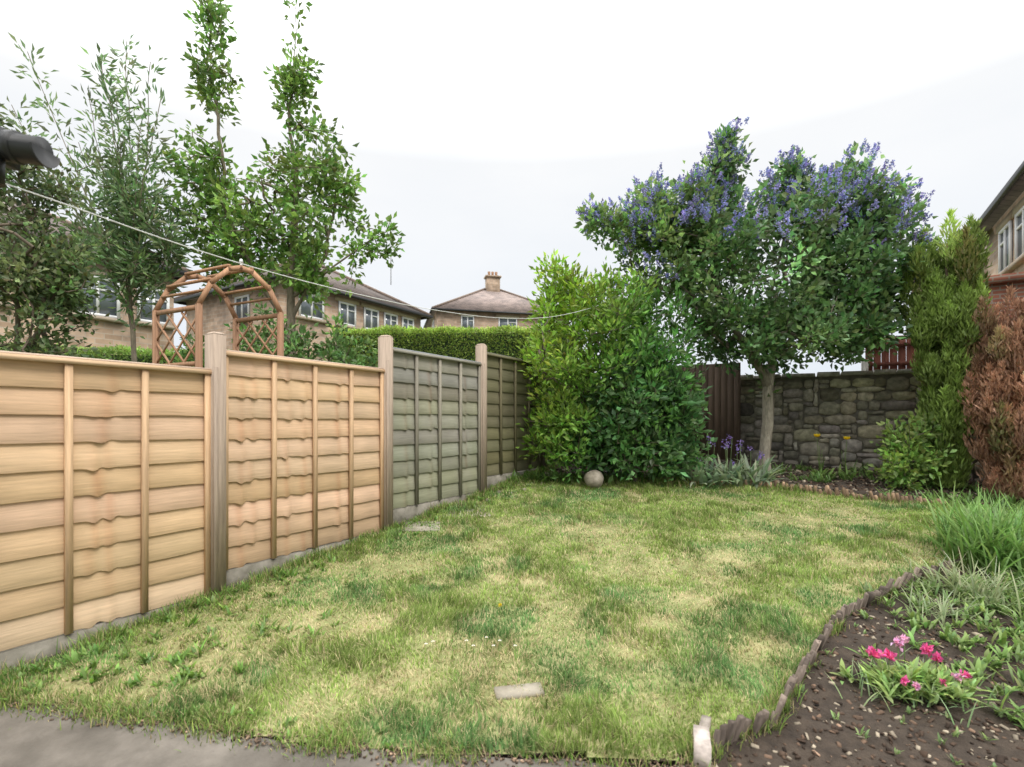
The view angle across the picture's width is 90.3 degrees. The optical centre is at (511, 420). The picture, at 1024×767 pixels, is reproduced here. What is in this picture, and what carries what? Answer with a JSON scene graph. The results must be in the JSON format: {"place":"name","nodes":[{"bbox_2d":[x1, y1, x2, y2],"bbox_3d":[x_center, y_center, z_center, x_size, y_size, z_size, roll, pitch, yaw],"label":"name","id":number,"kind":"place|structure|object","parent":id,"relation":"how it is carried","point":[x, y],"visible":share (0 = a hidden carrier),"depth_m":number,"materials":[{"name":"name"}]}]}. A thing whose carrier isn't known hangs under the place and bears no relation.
{"place":"outdoors","nodes":[
{"label":"outdoors","id":0,"kind":"place"},
{"bbox_2d":[0,126,59,187],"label":"rain gutter","id":1,"kind":"object","parent":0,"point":[17,149],"visible":1,"depth_m":1.97,"materials":[{"name":"black plastic"}]},
{"bbox_2d":[0,701,684,766],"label":"patio","id":2,"kind":"structure","parent":0,"point":[36,742],"depth_m":2.51,"materials":[{"name":"concrete"}]},
{"bbox_2d":[3,700,698,766],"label":"soil crumbs","id":3,"kind":"object","parent":2,"relation":"on","point":[390,753],"visible":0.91,"depth_m":2.49,"materials":[{"name":"soil"}]},
{"bbox_2d":[0,464,984,766],"bbox_3d":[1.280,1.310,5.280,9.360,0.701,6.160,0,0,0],"label":"lawn","id":4,"kind":"structure","parent":0,"point":[508,659],"depth_m":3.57,"materials":[{"name":"green plant"}]},
{"bbox_2d":[403,521,439,531],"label":"paving slab","id":5,"kind":"structure","parent":4,"relation":"on","point":[421,528],"depth_m":5.88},
{"bbox_2d":[0,468,911,757],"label":"weeds","id":6,"kind":"object","parent":4,"relation":"on","point":[136,680],"visible":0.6,"depth_m":3.29,"materials":[{"name":"green plant"}]},
{"bbox_2d":[442,505,489,517],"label":"paving slab","id":7,"kind":"structure","parent":4,"relation":"on","point":[469,511],"depth_m":6.46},
{"bbox_2d":[425,636,516,655],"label":"daisies","id":8,"kind":"object","parent":4,"relation":"on","point":[486,637],"visible":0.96,"depth_m":3.34,"materials":[{"name":"white plant"}]},
{"bbox_2d":[494,682,544,699],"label":"paving slab","id":9,"kind":"structure","parent":4,"relation":"on","point":[515,692],"depth_m":2.91,"materials":[{"name":"beige stone"}]},
{"bbox_2d":[472,469,566,504],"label":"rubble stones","id":10,"kind":"object","parent":4,"relation":"on","point":[524,488],"visible":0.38,"depth_m":7.80,"materials":[{"name":"stone"}]},
{"bbox_2d":[584,470,603,488],"bbox_3d":[1.256,0.899,7.821,0.300,0.286,0.300,0,0,0],"label":"stone ball","id":11,"kind":"object","parent":4,"relation":"on","point":[593,478],"visible":0.94,"depth_m":7.71,"materials":[{"name":"beige stone"}]},
{"bbox_2d":[0,0,1023,378],"label":"sky","id":12,"kind":"structure","parent":0,"point":[485,125],"materials":[{"name":"white"}]},
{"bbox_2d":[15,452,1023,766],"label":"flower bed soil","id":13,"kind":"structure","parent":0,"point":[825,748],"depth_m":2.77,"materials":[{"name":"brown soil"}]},
{"bbox_2d":[558,338,717,486],"bbox_3d":[1.943,-0.052,7.980,2.570,2.495,1.555,0,0,11],"label":"viburnum shrub","id":14,"kind":"object","parent":13,"relation":"on","point":[669,461],"visible":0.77,"depth_m":7.73,"materials":[{"name":"green plant"}]},
{"bbox_2d":[692,715,711,766],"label":"edging block","id":15,"kind":"structure","parent":13,"relation":"on","point":[702,749],"depth_m":2.45,"materials":[{"name":"stone"}]},
{"bbox_2d":[683,436,787,487],"bbox_3d":[3.544,0.623,8.138,1.891,0.829,1.542,0,0,0],"label":"comfrey plant","id":16,"kind":"object","parent":13,"relation":"on","point":[736,473],"visible":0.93,"depth_m":7.93,"materials":[{"name":"green plant"}]},
{"bbox_2d":[506,457,981,491],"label":"undergrowth","id":17,"kind":"object","parent":13,"relation":"on","point":[535,475],"visible":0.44,"depth_m":8.30,"materials":[{"name":"green plant"}]},
{"bbox_2d":[573,117,939,471],"bbox_3d":[4.033,-2.004,8.803,5.983,6.128,3.228,0,0,0],"label":"ceanothus tree","id":18,"kind":"object","parent":13,"relation":"on","point":[844,225],"visible":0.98,"depth_m":8.21,"materials":[{"name":"green plant"}]},
{"bbox_2d":[556,466,1023,766],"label":"bark chips","id":19,"kind":"object","parent":13,"relation":"on","point":[1000,759],"visible":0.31,"depth_m":2.84,"materials":[{"name":"wood"}]},
{"bbox_2d":[807,434,838,478],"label":"yellow poppy","id":20,"kind":"object","parent":13,"relation":"on","point":[820,470],"visible":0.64,"depth_m":8.48,"materials":[{"name":"green plant"}]},
{"bbox_2d":[690,478,968,570],"bbox_3d":[4.505,1.153,6.737,2.380,0.556,3.520,0,0,-20],"label":"log edging","id":21,"kind":"object","parent":13,"relation":"on","point":[845,492],"visible":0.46,"depth_m":7.24,"materials":[{"name":"brown wood"}]},
{"bbox_2d":[711,560,950,750],"bbox_3d":[2.471,1.466,3.657,3.715,0.406,0.306,0,0,-37],"label":"log edging","id":22,"kind":"object","parent":13,"relation":"on","point":[731,730],"visible":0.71,"depth_m":3.10,"materials":[{"name":"brown wood"}]},
{"bbox_2d":[831,436,859,480],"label":"yellow poppy","id":23,"kind":"object","parent":13,"relation":"on","point":[845,475],"visible":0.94,"depth_m":8.38,"materials":[{"name":"green plant"}]},
{"bbox_2d":[741,368,989,479],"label":"stones","id":24,"kind":"object","parent":13,"relation":"on","point":[847,407],"visible":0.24,"depth_m":9.48,"materials":[{"name":"grey stone"}]},
{"bbox_2d":[863,407,959,492],"bbox_3d":[6.205,0.412,7.966,1.326,1.539,1.150,0,0,0],"label":"hydrangea shrub","id":25,"kind":"object","parent":13,"relation":"on","point":[907,449],"visible":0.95,"depth_m":7.70,"materials":[{"name":"green plant"}]},
{"bbox_2d":[800,568,1023,766],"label":"ground cover plant","id":26,"kind":"object","parent":13,"relation":"on","point":[978,666],"visible":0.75,"depth_m":3.54,"materials":[{"name":"green plant"}]},
{"bbox_2d":[828,643,1000,727],"bbox_3d":[2.345,1.475,2.996,0.936,0.214,0.692,0,0,-24],"label":"primula plant","id":27,"kind":"object","parent":13,"relation":"on","point":[890,685],"visible":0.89,"depth_m":2.90,"materials":[{"name":"green plant"}]},
{"bbox_2d":[865,634,972,706],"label":"pink flowers","id":28,"kind":"object","parent":13,"relation":"on","point":[924,648],"visible":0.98,"depth_m":3.00,"materials":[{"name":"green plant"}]},
{"bbox_2d":[890,579,995,636],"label":"spider grass","id":29,"kind":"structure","parent":13,"relation":"on","point":[942,614],"depth_m":3.83,"materials":[{"name":"green plant"}]},
{"bbox_2d":[895,207,994,489],"bbox_3d":[6.645,-1.028,7.839,1.104,4.353,1.194,0,0,-40],"label":"conifer tree","id":30,"kind":"object","parent":13,"relation":"on","point":[951,288],"visible":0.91,"depth_m":7.60,"materials":[{"name":"green plant"}]},
{"bbox_2d":[875,486,1023,514],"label":"border plants","id":31,"kind":"object","parent":13,"relation":"on","point":[1012,499],"visible":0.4,"depth_m":7.02,"materials":[{"name":"green plant"}]},
{"bbox_2d":[895,477,1023,580],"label":"daylily clump","id":32,"kind":"object","parent":13,"relation":"on","point":[1001,543],"visible":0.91,"depth_m":4.79,"materials":[{"name":"green plant"}]},
{"bbox_2d":[895,547,1023,619],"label":"spider grass","id":33,"kind":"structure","parent":13,"relation":"on","point":[997,589],"depth_m":4.13,"materials":[{"name":"green plant"}]},
{"bbox_2d":[929,489,1023,538],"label":"daylily clump","id":34,"kind":"object","parent":13,"relation":"on","point":[984,504],"visible":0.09,"depth_m":5.71,"materials":[{"name":"green plant"}]},
{"bbox_2d":[957,282,1023,500],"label":"brown conifer","id":35,"kind":"object","parent":13,"relation":"on","point":[998,379],"visible":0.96,"depth_m":7.12,"materials":[{"name":"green plant"}]},
{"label":"ground","id":36,"kind":"structure","parent":0,"visible":0},
{"bbox_2d":[0,104,109,357],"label":"hawthorn tree","id":37,"kind":"object","parent":36,"relation":"on","point":[46,288],"visible":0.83,"depth_m":6.50,"materials":[{"name":"green plant"}]},
{"bbox_2d":[0,234,173,354],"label":"walls","id":38,"kind":"structure","parent":36,"relation":"on","point":[107,332],"depth_m":14.97,"materials":[{"name":"brick"}]},
{"bbox_2d":[0,258,169,324],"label":"window frames","id":39,"kind":"structure","parent":38,"relation":"attached to","point":[97,313],"depth_m":15.22,"materials":[{"name":"white plastic"}]},
{"bbox_2d":[0,281,165,321],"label":"window glass","id":40,"kind":"object","parent":39,"relation":"in","point":[105,304],"visible":0.16,"depth_m":15.08,"materials":[{"name":"grey glass"}]},
{"bbox_2d":[0,252,174,329],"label":"lintels and sills","id":41,"kind":"object","parent":38,"relation":"attached to","point":[101,318],"visible":0.11,"depth_m":14.99,"materials":[{"name":"stone"}]},
{"bbox_2d":[0,202,181,277],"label":"roof","id":42,"kind":"structure","parent":38,"relation":"on","point":[61,225],"depth_m":15.01,"materials":[{"name":"tile"}]},
{"bbox_2d":[0,232,186,279],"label":"gutters","id":43,"kind":"object","parent":42,"relation":"attached to","point":[181,272],"depth_m":16.14,"materials":[{"name":"black plastic"}]},
{"bbox_2d":[0,195,189,271],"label":"ridge tiles","id":44,"kind":"object","parent":38,"relation":"on","point":[69,222],"depth_m":15.88,"materials":[{"name":"tile"}]},
{"bbox_2d":[0,32,213,361],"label":"willow tree","id":45,"kind":"object","parent":36,"relation":"on","point":[128,257],"visible":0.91,"depth_m":7.86,"materials":[{"name":"green plant"}]},
{"bbox_2d":[0,342,232,366],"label":"hedge","id":46,"kind":"object","parent":36,"relation":"on","point":[123,352],"visible":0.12,"depth_m":9.91,"materials":[{"name":"green plant"}]},
{"bbox_2d":[91,333,204,367],"bbox_3d":[-5.183,-0.133,7.420,2.340,2.551,1.250,0,0,-17],"label":"garden shrub","id":47,"kind":"object","parent":36,"relation":"on","point":[189,337],"visible":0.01,"depth_m":7.44,"materials":[{"name":"green plant"}]},
{"bbox_2d":[0,331,392,672],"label":"wooden fence","id":48,"kind":"object","parent":36,"relation":"on","point":[129,490],"visible":0.99,"depth_m":3.94,"materials":[{"name":"brown wood"}]},
{"bbox_2d":[152,259,283,367],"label":"garden arch","id":49,"kind":"structure","parent":36,"relation":"on","point":[210,280],"depth_m":5.63,"materials":[{"name":"brown wood"}]},
{"bbox_2d":[156,0,405,356],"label":"pear tree","id":50,"kind":"object","parent":36,"relation":"on","point":[299,251],"visible":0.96,"depth_m":8.37,"materials":[{"name":"green plant"}]},
{"bbox_2d":[224,301,377,367],"bbox_3d":[-2.822,-0.326,7.478,2.562,2.908,1.461,0,0,-13],"label":"garden shrub","id":51,"kind":"object","parent":36,"relation":"on","point":[346,354],"visible":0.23,"depth_m":7.36,"materials":[{"name":"green plant"}]},
{"bbox_2d":[186,280,420,360],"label":"walls","id":52,"kind":"structure","parent":36,"relation":"on","point":[217,315],"depth_m":21.81,"materials":[{"name":"brick"}]},
{"bbox_2d":[181,265,422,316],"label":"roof","id":53,"kind":"structure","parent":52,"relation":"on","point":[361,289],"depth_m":24.20,"materials":[{"name":"tile"}]},
{"bbox_2d":[174,275,432,319],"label":"gutters","id":54,"kind":"object","parent":53,"relation":"attached to","point":[238,285],"visible":0.32,"depth_m":22.86,"materials":[{"name":"black plastic"}]},
{"bbox_2d":[174,261,430,314],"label":"ridge tiles","id":55,"kind":"object","parent":52,"relation":"on","point":[386,295],"visible":0.28,"depth_m":26.14,"materials":[{"name":"tile"}]},
{"bbox_2d":[230,291,415,330],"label":"lintels and sills","id":56,"kind":"object","parent":52,"relation":"attached to","point":[366,305],"visible":0.44,"depth_m":22.64,"materials":[{"name":"stone"}]},
{"bbox_2d":[235,294,413,329],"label":"window frames","id":57,"kind":"structure","parent":52,"relation":"attached to","point":[339,309],"depth_m":22.71,"materials":[{"name":"white plastic"}]},
{"bbox_2d":[237,295,411,327],"bbox_3d":[-7.579,-3.285,22.776,2.510,3.850,8.130,0,0,53],"label":"window glass","id":58,"kind":"object","parent":57,"relation":"in","point":[305,307],"visible":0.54,"depth_m":22.43,"materials":[{"name":"grey glass"}]},
{"bbox_2d":[329,324,576,365],"bbox_3d":[-1.404,-1.037,13.166,6.385,2.874,1.280,0,0,2],"label":"hedge","id":59,"kind":"object","parent":36,"relation":"on","point":[458,342],"visible":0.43,"depth_m":12.73,"materials":[{"name":"green plant"}]},
{"bbox_2d":[393,344,584,524],"bbox_3d":[0.080,-0.086,8.394,0.144,2.793,5.793,0,0,31],"label":"wooden fence","id":60,"kind":"object","parent":36,"relation":"on","point":[458,433],"visible":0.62,"depth_m":7.02,"materials":[{"name":"grey wood"}]},
{"bbox_2d":[430,310,568,330],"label":"walls","id":61,"kind":"structure","parent":36,"relation":"on","point":[447,318],"depth_m":37.17,"materials":[{"name":"brick"}]},
{"bbox_2d":[425,290,550,328],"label":"roof","id":62,"kind":"structure","parent":61,"relation":"on","point":[493,301],"depth_m":38.84,"materials":[{"name":"tile"}]},
{"bbox_2d":[423,308,542,328],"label":"gutters","id":63,"kind":"object","parent":62,"relation":"attached to","point":[485,311],"visible":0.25,"depth_m":36.88,"materials":[{"name":"black plastic"}]},
{"bbox_2d":[432,288,544,307],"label":"ridge tiles","id":64,"kind":"object","parent":62,"relation":"on","point":[446,302],"visible":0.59,"depth_m":40.26,"materials":[{"name":"tile"}]},
{"bbox_2d":[484,275,500,291],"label":"chimney","id":65,"kind":"object","parent":62,"relation":"on","point":[492,283],"visible":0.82,"depth_m":41.66,"materials":[{"name":"brick"}]},
{"bbox_2d":[429,315,547,328],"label":"window frames","id":66,"kind":"structure","parent":61,"relation":"attached to","point":[499,318],"depth_m":37.47,"materials":[{"name":"white plastic"}]},
{"bbox_2d":[462,317,542,328],"bbox_3d":[-2.669,-5.685,38.721,11.111,3.850,4.290,0,0,23],"label":"window glass","id":67,"kind":"object","parent":66,"relation":"in","point":[470,323],"visible":0.2,"depth_m":37.52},
{"bbox_2d":[428,312,557,328],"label":"lintels and sills","id":68,"kind":"object","parent":61,"relation":"attached to","point":[504,316],"visible":0.24,"depth_m":37.58,"materials":[{"name":"stone"}]},
{"bbox_2d":[513,244,705,483],"bbox_3d":[1.551,-0.847,8.343,3.118,3.878,2.632,0,0,0],"label":"evergreen shrub","id":69,"kind":"object","parent":36,"relation":"on","point":[615,317],"visible":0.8,"depth_m":7.87,"materials":[{"name":"green plant"}]},
{"bbox_2d":[6,184,603,318],"bbox_3d":[-0.250,-1.467,5.350,0.006,1.039,7.410,0,0,32],"label":"washing line","id":70,"kind":"object","parent":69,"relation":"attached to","point":[245,264],"visible":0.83,"depth_m":3.00,"materials":[{"name":"plastic"}]},
{"bbox_2d":[675,362,740,460],"bbox_3d":[3.467,-0.010,10.824,2.560,2.300,0.060,0,0,31],"label":"dark fence","id":71,"kind":"object","parent":36,"relation":"on","point":[724,404],"visible":0.14,"depth_m":10.32,"materials":[{"name":"brown wood"}]},
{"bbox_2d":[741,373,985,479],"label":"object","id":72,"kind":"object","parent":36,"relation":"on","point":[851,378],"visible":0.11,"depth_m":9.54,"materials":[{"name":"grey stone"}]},
{"bbox_2d":[861,316,1021,370],"bbox_3d":[8.329,-0.670,8.726,3.875,2.220,0.124,0,0,31],"label":"red fence","id":73,"kind":"object","parent":36,"relation":"on","point":[885,360],"visible":0.05,"depth_m":9.50,"materials":[{"name":"brown wood"}]},
{"bbox_2d":[978,272,1023,315],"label":"brick garage","id":74,"kind":"structure","parent":36,"relation":"on","point":[997,286],"depth_m":9.25,"materials":[{"name":"red brick"}]},
{"bbox_2d":[987,191,1023,275],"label":"walls","id":75,"kind":"structure","parent":36,"relation":"on","point":[993,239],"depth_m":13.58,"materials":[{"name":"brick"}]},
{"bbox_2d":[976,174,1023,236],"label":"roof","id":76,"kind":"structure","parent":75,"relation":"on","point":[1008,200],"depth_m":12.54,"materials":[{"name":"tile"}]},
{"bbox_2d":[978,161,1023,227],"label":"gutters","id":77,"kind":"object","parent":75,"relation":"on","point":[1017,175],"depth_m":11.70,"materials":[{"name":"black plastic"}]},
{"bbox_2d":[996,197,1023,274],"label":"lintels and sills","id":78,"kind":"object","parent":75,"relation":"attached to","point":[1018,262],"visible":0.74,"depth_m":12.17,"materials":[{"name":"stone"}]},
{"bbox_2d":[998,206,1023,273],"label":"window frames","id":79,"kind":"structure","parent":75,"relation":"attached to","point":[1009,225],"depth_m":12.41,"materials":[{"name":"white plastic"}]},
{"bbox_2d":[1001,213,1021,270],"bbox_3d":[11.509,-4.310,11.296,0.020,1.200,4.475,0,0,31],"label":"window glass","id":80,"kind":"object","parent":79,"relation":"in","point":[1019,240],"visible":0.42,"depth_m":12.63,"materials":[{"name":"grey glass"}]}
]}

